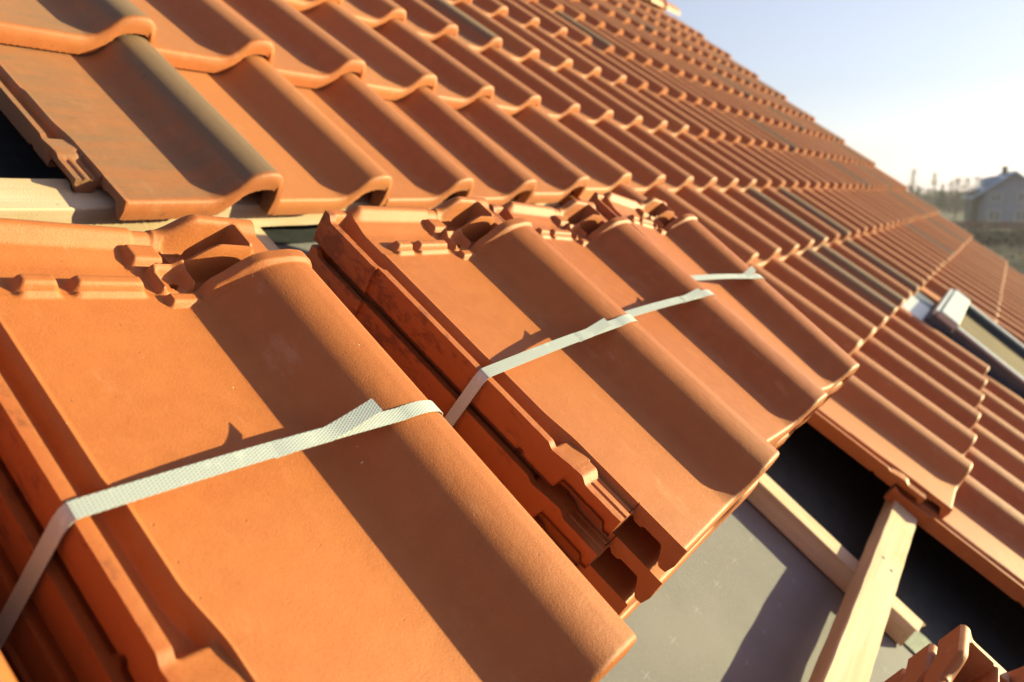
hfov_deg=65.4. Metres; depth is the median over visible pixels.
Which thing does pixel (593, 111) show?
pantile
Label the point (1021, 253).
dry grass
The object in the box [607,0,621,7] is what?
pantile
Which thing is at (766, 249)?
pantile
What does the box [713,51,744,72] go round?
pantile
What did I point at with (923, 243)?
pantile
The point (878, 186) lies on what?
pantile
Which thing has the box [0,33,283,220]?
pantile
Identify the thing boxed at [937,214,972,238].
pantile
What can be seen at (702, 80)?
pantile
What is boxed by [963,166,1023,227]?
neighbour house
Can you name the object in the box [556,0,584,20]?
pantile
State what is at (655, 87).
pantile
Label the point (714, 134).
pantile
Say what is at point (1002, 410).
pantile
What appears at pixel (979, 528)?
pantile
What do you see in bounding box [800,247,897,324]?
pantile
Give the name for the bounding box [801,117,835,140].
pantile
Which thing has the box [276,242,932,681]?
roof membrane
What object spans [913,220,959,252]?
pantile
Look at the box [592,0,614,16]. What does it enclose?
pantile
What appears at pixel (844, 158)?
pantile
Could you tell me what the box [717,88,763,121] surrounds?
pantile
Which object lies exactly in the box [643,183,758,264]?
pantile
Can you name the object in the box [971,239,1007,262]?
pantile
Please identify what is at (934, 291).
pantile
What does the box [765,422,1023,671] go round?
underlay strip
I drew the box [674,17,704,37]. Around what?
pantile
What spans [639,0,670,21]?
pantile
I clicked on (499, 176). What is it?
pantile
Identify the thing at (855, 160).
pantile
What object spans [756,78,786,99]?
pantile
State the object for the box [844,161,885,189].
pantile
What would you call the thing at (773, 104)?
pantile
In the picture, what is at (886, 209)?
pantile
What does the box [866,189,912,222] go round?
pantile
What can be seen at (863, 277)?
pantile
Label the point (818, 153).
pantile
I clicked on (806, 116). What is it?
pantile
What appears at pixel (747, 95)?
pantile
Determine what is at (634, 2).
pantile
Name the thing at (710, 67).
pantile
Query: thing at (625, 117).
pantile
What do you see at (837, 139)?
pantile
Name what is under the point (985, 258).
pantile
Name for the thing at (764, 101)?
pantile
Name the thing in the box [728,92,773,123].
pantile
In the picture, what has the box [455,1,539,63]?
pantile
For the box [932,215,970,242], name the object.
pantile
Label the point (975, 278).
pantile
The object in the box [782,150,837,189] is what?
pantile
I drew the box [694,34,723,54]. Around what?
pantile
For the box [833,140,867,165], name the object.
pantile
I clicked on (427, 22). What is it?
pantile
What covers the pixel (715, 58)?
pantile
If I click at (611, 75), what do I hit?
pantile
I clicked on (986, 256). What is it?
pantile
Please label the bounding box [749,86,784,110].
pantile
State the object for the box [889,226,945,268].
pantile
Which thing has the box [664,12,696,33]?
pantile
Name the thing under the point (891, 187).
pantile
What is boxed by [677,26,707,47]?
pantile
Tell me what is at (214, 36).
pantile
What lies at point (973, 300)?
pantile
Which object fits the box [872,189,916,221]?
pantile
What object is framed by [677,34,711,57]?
pantile
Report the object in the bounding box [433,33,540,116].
pantile
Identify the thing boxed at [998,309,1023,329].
pantile
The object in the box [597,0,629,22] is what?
pantile
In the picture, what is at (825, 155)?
pantile
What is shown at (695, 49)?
pantile
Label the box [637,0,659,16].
pantile
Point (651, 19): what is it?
pantile
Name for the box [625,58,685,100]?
pantile
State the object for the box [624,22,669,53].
pantile
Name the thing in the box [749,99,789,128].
pantile
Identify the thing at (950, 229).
pantile
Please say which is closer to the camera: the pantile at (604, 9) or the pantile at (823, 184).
the pantile at (823, 184)
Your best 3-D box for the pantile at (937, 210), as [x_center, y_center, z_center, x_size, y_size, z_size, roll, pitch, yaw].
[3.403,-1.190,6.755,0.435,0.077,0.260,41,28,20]
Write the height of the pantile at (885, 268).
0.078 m
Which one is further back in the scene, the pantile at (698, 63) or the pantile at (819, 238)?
the pantile at (698, 63)
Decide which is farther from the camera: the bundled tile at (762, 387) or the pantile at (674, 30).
the pantile at (674, 30)
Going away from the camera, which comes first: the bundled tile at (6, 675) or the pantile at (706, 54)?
the bundled tile at (6, 675)
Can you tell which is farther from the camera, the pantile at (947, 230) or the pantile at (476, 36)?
the pantile at (947, 230)
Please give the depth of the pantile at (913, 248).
4.06 m
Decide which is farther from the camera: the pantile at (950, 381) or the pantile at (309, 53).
the pantile at (950, 381)
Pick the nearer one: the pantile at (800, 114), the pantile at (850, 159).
the pantile at (850, 159)
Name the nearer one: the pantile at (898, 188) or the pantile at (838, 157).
the pantile at (838, 157)
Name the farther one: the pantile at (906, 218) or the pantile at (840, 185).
the pantile at (906, 218)
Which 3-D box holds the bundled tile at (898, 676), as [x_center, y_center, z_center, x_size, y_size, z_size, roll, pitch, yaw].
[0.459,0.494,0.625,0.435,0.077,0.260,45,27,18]
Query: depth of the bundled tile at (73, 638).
0.39 m
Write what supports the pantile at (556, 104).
on the pantile at (645, 176)
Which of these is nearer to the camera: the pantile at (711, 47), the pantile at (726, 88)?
the pantile at (726, 88)
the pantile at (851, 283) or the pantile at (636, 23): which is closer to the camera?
the pantile at (851, 283)
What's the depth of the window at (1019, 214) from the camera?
126.20 m
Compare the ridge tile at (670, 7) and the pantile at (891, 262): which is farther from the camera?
the ridge tile at (670, 7)
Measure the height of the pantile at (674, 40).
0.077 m
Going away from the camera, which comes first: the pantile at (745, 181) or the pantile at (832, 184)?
the pantile at (745, 181)
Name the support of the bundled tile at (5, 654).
on the bundled tile
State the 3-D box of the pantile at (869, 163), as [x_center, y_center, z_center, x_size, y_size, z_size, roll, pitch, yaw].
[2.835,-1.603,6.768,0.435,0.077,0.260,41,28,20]
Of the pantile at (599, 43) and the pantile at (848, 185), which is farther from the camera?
the pantile at (848, 185)
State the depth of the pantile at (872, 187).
5.38 m
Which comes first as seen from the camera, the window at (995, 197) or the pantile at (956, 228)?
the pantile at (956, 228)
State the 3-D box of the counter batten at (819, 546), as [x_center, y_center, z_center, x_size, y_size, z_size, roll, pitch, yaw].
[-0.095,-0.271,1.655,2.257,0.040,0.049,45,29,18]
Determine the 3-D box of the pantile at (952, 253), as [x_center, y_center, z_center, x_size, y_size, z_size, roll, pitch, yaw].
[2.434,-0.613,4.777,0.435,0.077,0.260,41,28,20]
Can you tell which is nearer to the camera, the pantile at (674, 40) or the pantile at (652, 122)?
the pantile at (652, 122)
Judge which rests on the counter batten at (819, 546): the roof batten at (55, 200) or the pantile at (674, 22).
the roof batten at (55, 200)
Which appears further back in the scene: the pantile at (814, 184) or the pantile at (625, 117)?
the pantile at (814, 184)
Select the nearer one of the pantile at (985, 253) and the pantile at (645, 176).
the pantile at (645, 176)
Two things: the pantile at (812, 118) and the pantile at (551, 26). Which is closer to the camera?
the pantile at (551, 26)
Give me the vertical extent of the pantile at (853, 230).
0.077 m
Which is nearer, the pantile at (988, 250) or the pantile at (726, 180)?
the pantile at (726, 180)
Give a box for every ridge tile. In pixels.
[641,0,665,7]
[649,0,679,15]
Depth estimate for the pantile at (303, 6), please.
1.77 m
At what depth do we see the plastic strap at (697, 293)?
1.01 m
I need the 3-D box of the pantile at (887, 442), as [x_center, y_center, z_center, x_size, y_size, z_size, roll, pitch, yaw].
[0.746,0.170,1.678,0.435,0.077,0.260,41,28,20]
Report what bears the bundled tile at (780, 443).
on the bundled tile
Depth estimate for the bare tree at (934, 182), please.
376.30 m
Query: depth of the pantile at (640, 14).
5.77 m
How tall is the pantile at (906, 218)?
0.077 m
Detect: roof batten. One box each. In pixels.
[0,178,562,231]
[808,500,916,681]
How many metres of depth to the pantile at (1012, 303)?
4.63 m
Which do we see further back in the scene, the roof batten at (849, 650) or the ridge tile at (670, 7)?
the ridge tile at (670, 7)
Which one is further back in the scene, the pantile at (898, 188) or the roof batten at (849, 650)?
the pantile at (898, 188)
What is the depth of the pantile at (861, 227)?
3.60 m
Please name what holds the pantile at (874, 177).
on the pantile at (908, 203)
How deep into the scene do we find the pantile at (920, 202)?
6.60 m
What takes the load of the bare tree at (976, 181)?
on the ground at (947, 214)
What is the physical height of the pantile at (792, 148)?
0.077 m
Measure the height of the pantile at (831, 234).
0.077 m
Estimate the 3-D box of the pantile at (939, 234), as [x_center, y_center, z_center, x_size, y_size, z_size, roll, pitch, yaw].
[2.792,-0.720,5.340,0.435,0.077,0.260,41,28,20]
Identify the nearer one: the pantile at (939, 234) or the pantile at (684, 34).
the pantile at (939, 234)
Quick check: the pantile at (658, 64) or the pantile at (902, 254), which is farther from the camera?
the pantile at (658, 64)
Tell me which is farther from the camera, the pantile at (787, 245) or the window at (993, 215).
the window at (993, 215)
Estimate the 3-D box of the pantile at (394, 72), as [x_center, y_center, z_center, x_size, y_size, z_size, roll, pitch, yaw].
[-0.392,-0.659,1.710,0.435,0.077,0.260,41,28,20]
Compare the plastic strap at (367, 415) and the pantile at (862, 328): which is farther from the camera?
the pantile at (862, 328)
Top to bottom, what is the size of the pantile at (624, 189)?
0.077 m
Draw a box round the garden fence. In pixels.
[949,219,1023,230]
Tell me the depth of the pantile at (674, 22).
7.00 m
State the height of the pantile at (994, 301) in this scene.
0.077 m
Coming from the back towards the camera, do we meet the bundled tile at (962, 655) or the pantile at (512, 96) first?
the pantile at (512, 96)
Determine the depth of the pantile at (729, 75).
5.95 m
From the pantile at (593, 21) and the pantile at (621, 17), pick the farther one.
the pantile at (621, 17)
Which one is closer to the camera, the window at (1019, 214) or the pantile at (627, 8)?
the pantile at (627, 8)
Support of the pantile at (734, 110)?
on the pantile at (782, 146)
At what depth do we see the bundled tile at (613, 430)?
0.75 m
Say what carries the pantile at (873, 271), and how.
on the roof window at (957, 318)
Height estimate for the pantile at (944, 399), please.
0.077 m
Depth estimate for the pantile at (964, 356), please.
2.64 m
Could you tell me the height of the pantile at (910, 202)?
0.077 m
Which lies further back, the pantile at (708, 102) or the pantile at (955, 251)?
the pantile at (955, 251)
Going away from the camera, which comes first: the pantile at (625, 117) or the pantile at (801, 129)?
the pantile at (625, 117)
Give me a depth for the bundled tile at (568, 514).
0.68 m
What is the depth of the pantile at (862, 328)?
2.18 m
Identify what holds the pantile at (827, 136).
on the pantile at (860, 161)
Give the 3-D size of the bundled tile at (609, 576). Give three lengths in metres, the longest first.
0.435 x 0.260 x 0.077 m
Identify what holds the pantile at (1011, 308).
on the pantile
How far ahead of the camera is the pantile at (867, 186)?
5.19 m
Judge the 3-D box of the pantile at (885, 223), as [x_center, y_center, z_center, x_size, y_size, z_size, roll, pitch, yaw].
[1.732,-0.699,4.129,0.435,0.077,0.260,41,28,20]
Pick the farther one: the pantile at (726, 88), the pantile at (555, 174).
the pantile at (726, 88)
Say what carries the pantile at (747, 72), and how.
on the pantile at (776, 94)
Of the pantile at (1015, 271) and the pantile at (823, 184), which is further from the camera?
the pantile at (1015, 271)
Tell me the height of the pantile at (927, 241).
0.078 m
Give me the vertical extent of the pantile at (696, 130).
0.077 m
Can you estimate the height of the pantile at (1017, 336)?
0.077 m
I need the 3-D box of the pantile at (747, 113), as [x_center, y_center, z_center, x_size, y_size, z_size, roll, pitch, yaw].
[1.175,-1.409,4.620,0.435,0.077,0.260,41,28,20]
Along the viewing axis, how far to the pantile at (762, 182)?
3.13 m
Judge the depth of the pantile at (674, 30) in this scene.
6.34 m
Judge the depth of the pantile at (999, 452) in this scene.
2.01 m
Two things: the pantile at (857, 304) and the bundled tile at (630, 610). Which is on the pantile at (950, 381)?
the pantile at (857, 304)
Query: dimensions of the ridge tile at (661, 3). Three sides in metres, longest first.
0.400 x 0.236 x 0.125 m
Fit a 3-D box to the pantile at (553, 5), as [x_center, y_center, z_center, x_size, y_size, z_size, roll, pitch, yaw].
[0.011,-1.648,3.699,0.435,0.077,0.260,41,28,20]
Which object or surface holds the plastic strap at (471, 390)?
attached to the bundled tile at (613, 430)
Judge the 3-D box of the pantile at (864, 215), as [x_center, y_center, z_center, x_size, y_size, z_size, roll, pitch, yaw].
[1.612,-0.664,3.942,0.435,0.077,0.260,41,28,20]
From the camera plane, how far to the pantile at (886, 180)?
6.32 m
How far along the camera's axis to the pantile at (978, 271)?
4.90 m
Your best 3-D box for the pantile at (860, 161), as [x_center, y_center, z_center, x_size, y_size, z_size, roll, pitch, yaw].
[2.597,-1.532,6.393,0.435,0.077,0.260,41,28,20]
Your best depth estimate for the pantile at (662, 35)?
5.49 m
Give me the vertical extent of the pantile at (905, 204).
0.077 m
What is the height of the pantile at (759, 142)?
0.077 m
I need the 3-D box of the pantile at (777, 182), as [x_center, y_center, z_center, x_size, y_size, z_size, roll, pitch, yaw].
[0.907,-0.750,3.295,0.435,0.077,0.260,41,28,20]
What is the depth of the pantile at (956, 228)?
6.50 m
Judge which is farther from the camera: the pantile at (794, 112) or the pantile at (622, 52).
the pantile at (794, 112)
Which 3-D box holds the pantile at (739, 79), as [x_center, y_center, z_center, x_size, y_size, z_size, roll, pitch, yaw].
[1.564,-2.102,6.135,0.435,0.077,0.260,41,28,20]
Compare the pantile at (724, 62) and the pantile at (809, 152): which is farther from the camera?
the pantile at (724, 62)
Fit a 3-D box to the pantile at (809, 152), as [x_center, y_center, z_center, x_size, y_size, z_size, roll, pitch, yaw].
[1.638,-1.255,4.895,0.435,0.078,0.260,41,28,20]
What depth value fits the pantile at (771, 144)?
4.16 m
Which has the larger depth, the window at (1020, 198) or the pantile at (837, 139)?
the window at (1020, 198)
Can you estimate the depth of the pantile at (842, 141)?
7.08 m
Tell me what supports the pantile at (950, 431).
on the pantile at (997, 480)
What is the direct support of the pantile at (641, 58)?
on the pantile at (692, 98)
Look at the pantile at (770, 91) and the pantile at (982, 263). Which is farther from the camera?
the pantile at (770, 91)
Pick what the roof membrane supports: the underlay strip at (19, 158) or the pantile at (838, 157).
the underlay strip at (19, 158)
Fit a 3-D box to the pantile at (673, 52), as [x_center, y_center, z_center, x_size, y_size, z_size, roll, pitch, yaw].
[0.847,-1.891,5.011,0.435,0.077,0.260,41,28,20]
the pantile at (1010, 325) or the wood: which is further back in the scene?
the wood
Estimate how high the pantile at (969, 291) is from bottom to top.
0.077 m
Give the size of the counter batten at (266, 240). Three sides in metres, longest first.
1.820 x 0.049 x 0.041 m
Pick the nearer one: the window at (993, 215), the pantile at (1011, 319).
the pantile at (1011, 319)
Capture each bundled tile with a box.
[0,214,636,681]
[0,469,125,681]
[0,558,70,681]
[0,644,24,681]
[0,653,16,681]
[307,244,757,602]
[313,196,778,571]
[489,199,826,444]
[533,514,636,615]
[588,192,858,392]
[590,583,635,615]
[620,600,640,620]
[772,419,803,445]
[773,434,788,449]
[819,381,841,407]
[884,668,905,681]
[900,643,936,681]
[923,624,1023,681]
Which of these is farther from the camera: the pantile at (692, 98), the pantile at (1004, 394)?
the pantile at (692, 98)
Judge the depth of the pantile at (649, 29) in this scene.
5.30 m
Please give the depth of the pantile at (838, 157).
5.66 m
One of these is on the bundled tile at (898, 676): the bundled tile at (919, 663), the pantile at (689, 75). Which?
the bundled tile at (919, 663)
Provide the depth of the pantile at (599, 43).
3.61 m
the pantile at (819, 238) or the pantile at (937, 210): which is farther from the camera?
the pantile at (937, 210)
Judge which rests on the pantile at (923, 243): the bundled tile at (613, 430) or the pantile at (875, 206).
the pantile at (875, 206)
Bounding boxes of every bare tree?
[907,167,916,193]
[928,172,938,196]
[946,178,954,194]
[947,177,964,213]
[957,177,975,205]
[968,175,980,189]
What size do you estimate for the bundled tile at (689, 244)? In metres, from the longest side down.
0.435 x 0.260 x 0.077 m
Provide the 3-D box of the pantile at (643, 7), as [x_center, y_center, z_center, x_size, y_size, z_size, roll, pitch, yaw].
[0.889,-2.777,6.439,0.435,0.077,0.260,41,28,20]
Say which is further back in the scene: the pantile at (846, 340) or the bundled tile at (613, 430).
the pantile at (846, 340)
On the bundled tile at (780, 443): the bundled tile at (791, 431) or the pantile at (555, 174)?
the bundled tile at (791, 431)
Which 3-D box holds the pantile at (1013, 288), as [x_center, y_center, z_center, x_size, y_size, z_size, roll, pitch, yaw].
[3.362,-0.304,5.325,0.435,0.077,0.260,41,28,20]
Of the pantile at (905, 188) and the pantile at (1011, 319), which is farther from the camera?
the pantile at (905, 188)
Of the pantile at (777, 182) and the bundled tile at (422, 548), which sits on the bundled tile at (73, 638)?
the bundled tile at (422, 548)
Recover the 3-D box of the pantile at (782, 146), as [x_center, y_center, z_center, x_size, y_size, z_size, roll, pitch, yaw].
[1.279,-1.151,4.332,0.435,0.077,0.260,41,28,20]
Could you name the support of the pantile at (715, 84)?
on the pantile at (757, 117)
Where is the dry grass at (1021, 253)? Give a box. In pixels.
[987,245,1023,274]
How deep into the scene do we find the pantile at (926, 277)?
3.50 m
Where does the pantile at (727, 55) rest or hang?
on the pantile at (754, 75)
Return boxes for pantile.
[0,0,156,54]
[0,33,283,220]
[129,0,274,72]
[174,54,391,215]
[220,0,365,88]
[284,0,342,12]
[295,72,473,209]
[302,1,436,100]
[342,0,405,29]
[375,18,493,109]
[384,85,536,205]
[392,0,457,42]
[421,0,501,53]
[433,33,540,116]
[446,0,471,5]
[454,96,588,203]
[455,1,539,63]
[471,0,507,17]
[481,46,579,121]
[493,13,572,71]
[497,0,539,27]
[512,0,566,36]
[512,104,630,197]
[521,57,612,125]
[526,24,600,78]
[528,0,591,45]
[538,0,563,11]
[553,10,614,52]
[555,34,625,84]
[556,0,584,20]
[557,66,642,129]
[559,112,664,194]
[559,182,647,204]
[563,0,604,28]
[572,0,623,35]
[576,19,633,59]
[579,0,597,8]
[581,43,647,90]
[587,74,666,133]
[591,8,639,41]
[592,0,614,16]
[595,118,693,193]
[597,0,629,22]
[597,27,651,65]
[602,0,643,28]
[604,51,667,95]
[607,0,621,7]
[608,15,654,47]
[614,82,688,136]
[616,7,656,34]
[616,34,668,70]
[617,0,634,13]
[620,0,646,19]
[623,0,658,24]
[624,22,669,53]
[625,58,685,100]
[626,123,716,191]
[627,0,638,6]
[630,13,669,39]
[634,41,683,76]
[635,0,649,11]
[635,6,669,29]
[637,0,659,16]
[637,88,707,139]
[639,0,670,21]
[639,28,682,58]
[643,19,680,44]
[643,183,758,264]
[644,64,701,105]
[646,3,679,25]
[646,11,680,34]
[649,47,697,80]
[652,34,694,62]
[654,128,737,192]
[655,24,691,49]
[656,8,687,30]
[657,16,689,38]
[658,93,724,141]
[661,69,715,108]
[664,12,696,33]
[664,52,710,85]
[665,40,705,67]
[667,21,699,43]
[667,29,701,53]
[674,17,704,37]
[675,184,780,267]
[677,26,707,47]
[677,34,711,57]
[677,44,716,71]
[677,75,729,112]
[677,98,740,144]
[677,132,755,191]
[678,58,722,89]
[685,30,716,51]
[687,38,720,61]
[688,49,726,75]
[689,62,732,92]
[691,80,741,115]
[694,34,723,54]
[694,103,754,146]
[696,43,729,65]
[697,135,771,191]
[698,54,735,79]
[701,67,743,96]
[701,185,798,260]
[702,38,731,57]
[705,47,736,69]
[705,84,753,118]
[708,58,744,82]
[709,107,766,148]
[712,72,752,99]
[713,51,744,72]
[715,138,785,190]
[717,62,752,85]
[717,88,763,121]
[722,54,751,75]
[722,75,761,102]
[724,111,777,150]
[724,185,813,254]
[726,66,759,88]
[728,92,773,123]
[729,58,758,78]
[732,79,769,105]
[732,142,797,190]
[734,69,767,91]
[736,114,788,151]
[739,96,782,126]
[741,82,777,107]
[742,72,774,94]
[744,186,827,250]
[747,144,809,190]
[748,117,798,153]
[748,262,861,355]
[749,75,780,96]
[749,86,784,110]
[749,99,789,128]
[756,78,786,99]
[756,89,791,112]
[758,102,797,130]
[759,120,806,154]
[760,146,819,190]
[761,186,839,246]
[763,256,875,349]
[764,92,798,115]
[766,105,805,132]
[768,123,814,156]
[772,94,804,116]
[772,148,828,190]
[774,108,812,134]
[776,186,850,243]
[778,97,809,119]
[778,126,822,157]
[782,110,818,135]
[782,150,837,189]
[783,252,887,335]
[785,100,815,121]
[786,128,829,158]
[788,113,824,137]
[790,187,859,240]
[793,152,845,190]
[794,130,836,159]
[795,115,829,139]
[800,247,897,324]
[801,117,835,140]
[801,187,867,236]
[802,132,841,160]
[802,154,851,190]
[806,375,972,518]
[808,119,840,142]
[809,134,847,161]
[810,155,858,189]
[813,121,845,143]
[813,187,876,234]
[815,136,853,162]
[816,244,905,314]
[818,156,864,189]
[821,138,858,163]
[822,187,882,232]
[826,158,870,189]
[827,139,863,164]
[829,240,912,301]
[831,188,888,230]
[832,159,875,190]
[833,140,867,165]
[838,142,871,165]
[839,160,880,189]
[840,188,894,228]
[841,238,919,295]
[843,143,875,166]
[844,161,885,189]
[847,188,899,226]
[850,162,889,189]
[850,349,976,455]
[852,235,925,295]
[854,188,904,225]
[856,163,893,189]
[858,336,980,429]
[860,188,909,224]
[860,233,930,292]
[861,164,897,190]
[865,165,900,190]
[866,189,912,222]
[869,165,904,190]
[869,231,934,279]
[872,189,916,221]
[872,324,983,408]
[874,166,907,190]
[877,189,920,220]
[877,230,938,276]
[881,189,923,219]
[884,228,942,272]
[884,315,986,390]
[884,475,1023,606]
[886,189,926,218]
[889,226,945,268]
[890,189,929,217]
[894,225,949,265]
[894,306,989,376]
[895,190,932,216]
[898,190,934,215]
[900,223,952,258]
[902,190,936,215]
[905,190,939,214]
[905,223,954,259]
[909,221,957,255]
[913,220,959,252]
[917,219,961,249]
[919,277,996,322]
[921,218,963,246]
[924,218,965,244]
[927,217,966,246]
[929,216,968,241]
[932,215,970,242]
[933,273,998,318]
[935,214,971,238]
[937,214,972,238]
[937,269,999,312]
[941,265,1000,306]
[945,263,1001,301]
[948,260,1001,296]
[951,257,1002,291]
[954,255,1003,287]
[956,253,1003,284]
[958,251,1004,281]
[960,248,1004,277]
[962,247,1004,274]
[964,245,1005,271]
[964,447,1023,515]
[966,243,1006,269]
[968,242,1006,267]
[969,240,1006,264]
[970,423,1023,483]
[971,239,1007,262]
[976,404,1023,455]
[980,388,1023,434]
[983,374,1023,414]
[996,314,1023,336]
[996,319,1023,344]
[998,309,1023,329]
[999,304,1023,323]
[1000,300,1023,317]
[1001,291,1023,307]
[1001,295,1023,312]
[1002,287,1023,303]
[1004,278,1023,291]
[1004,281,1023,295]
[1006,268,1023,280]
[1006,270,1023,282]
[1007,265,1023,277]
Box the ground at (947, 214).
[936,208,1023,272]
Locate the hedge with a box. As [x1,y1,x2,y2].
[958,223,1023,247]
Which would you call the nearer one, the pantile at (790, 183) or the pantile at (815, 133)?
the pantile at (790, 183)
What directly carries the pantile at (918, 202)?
on the pantile at (954, 229)
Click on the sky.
(929, 87)
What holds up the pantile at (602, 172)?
on the pantile at (624, 189)
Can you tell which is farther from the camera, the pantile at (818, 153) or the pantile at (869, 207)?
the pantile at (818, 153)
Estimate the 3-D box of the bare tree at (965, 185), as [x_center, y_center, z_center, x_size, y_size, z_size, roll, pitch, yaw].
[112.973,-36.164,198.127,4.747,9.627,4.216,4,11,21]
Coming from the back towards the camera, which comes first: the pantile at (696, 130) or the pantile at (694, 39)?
the pantile at (694, 39)
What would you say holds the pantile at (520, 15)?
on the pantile at (584, 67)
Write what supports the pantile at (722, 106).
on the pantile at (771, 144)
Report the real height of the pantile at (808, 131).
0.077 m
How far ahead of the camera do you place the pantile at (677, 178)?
2.38 m
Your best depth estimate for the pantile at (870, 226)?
3.78 m
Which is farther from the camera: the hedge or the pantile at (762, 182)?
the hedge
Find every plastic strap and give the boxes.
[0,398,442,649]
[445,314,637,426]
[625,288,714,316]
[690,266,764,280]
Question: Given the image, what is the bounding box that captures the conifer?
[935,183,946,210]
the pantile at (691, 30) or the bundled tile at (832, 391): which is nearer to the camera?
the bundled tile at (832, 391)
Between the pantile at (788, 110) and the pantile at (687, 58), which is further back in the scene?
the pantile at (788, 110)
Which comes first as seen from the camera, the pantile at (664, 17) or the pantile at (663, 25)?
the pantile at (663, 25)
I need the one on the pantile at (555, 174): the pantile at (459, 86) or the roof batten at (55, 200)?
the pantile at (459, 86)
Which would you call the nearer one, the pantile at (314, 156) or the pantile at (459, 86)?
the pantile at (314, 156)
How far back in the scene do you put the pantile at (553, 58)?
2.76 m
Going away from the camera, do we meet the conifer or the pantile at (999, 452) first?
the pantile at (999, 452)
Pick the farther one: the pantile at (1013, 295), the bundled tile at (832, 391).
the pantile at (1013, 295)
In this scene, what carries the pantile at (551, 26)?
on the pantile at (611, 75)
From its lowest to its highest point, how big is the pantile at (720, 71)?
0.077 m
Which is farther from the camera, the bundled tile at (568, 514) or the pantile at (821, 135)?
the pantile at (821, 135)
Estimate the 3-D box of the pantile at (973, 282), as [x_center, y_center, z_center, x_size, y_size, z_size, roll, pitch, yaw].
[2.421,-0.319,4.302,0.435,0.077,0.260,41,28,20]
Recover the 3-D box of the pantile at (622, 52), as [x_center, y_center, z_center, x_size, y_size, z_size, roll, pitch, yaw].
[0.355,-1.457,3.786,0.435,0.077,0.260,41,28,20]
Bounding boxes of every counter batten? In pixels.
[254,227,279,250]
[747,473,925,645]
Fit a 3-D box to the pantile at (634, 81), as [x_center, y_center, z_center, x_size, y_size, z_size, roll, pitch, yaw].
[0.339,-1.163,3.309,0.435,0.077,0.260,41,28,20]
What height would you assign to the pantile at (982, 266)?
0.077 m
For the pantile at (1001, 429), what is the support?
on the pantile
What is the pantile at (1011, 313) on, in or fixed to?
on the pantile
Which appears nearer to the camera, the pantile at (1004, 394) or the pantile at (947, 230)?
the pantile at (1004, 394)
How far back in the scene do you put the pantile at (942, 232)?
5.56 m
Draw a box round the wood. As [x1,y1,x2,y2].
[907,186,967,211]
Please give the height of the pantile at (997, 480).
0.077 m
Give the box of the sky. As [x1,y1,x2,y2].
[664,0,1023,194]
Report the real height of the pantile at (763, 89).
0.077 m
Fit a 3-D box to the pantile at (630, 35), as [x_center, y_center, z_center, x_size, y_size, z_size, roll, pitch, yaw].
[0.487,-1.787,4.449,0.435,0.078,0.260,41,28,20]
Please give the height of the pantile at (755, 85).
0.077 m
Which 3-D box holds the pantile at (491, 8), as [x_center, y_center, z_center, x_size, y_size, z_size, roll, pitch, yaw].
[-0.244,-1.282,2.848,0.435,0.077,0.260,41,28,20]
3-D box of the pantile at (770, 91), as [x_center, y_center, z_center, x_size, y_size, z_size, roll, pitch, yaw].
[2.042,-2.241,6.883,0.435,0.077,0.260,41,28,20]
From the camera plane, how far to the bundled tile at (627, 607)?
0.74 m
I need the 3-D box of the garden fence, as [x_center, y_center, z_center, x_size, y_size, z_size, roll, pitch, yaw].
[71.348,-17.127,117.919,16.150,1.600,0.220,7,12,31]
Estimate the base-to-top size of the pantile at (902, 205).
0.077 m
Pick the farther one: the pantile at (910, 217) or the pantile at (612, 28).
the pantile at (910, 217)
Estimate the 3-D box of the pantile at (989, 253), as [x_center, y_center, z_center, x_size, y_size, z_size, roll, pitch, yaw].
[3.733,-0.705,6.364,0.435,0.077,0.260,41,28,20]
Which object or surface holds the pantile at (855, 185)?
on the pantile at (886, 209)
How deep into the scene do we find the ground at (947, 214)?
85.06 m
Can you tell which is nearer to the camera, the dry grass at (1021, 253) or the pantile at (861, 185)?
the pantile at (861, 185)
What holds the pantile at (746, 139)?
on the pantile at (803, 183)
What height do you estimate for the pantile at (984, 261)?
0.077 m
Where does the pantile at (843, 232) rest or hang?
on the pantile at (885, 268)
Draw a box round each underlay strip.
[0,112,317,244]
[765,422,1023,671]
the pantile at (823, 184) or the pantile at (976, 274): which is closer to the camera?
the pantile at (823, 184)
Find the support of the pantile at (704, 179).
on the pantile at (787, 245)
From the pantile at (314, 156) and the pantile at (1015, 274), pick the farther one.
the pantile at (1015, 274)
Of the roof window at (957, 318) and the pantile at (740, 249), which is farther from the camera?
the roof window at (957, 318)
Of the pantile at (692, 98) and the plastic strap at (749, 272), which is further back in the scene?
the pantile at (692, 98)
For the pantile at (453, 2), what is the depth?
2.63 m
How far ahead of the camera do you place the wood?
267.63 m
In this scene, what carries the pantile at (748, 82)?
on the pantile at (780, 107)
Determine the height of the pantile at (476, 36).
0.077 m
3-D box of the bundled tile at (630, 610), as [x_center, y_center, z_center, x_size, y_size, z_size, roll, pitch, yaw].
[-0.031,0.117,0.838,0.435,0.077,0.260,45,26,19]
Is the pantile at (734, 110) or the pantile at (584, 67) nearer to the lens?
the pantile at (584, 67)
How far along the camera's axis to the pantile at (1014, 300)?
4.83 m
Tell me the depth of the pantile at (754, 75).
7.36 m
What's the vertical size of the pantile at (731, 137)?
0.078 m
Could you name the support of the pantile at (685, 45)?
on the pantile at (720, 71)
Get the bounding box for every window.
[902,289,1023,399]
[987,210,1000,220]
[990,193,1001,201]
[1014,210,1023,220]
[1017,192,1023,201]
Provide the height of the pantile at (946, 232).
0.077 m
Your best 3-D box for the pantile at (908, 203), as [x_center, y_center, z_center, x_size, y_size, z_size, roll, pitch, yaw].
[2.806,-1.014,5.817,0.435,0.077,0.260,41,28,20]
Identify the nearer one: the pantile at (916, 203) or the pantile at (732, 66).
the pantile at (916, 203)
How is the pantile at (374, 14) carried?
on the pantile at (459, 86)
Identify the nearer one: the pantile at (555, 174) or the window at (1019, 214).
the pantile at (555, 174)

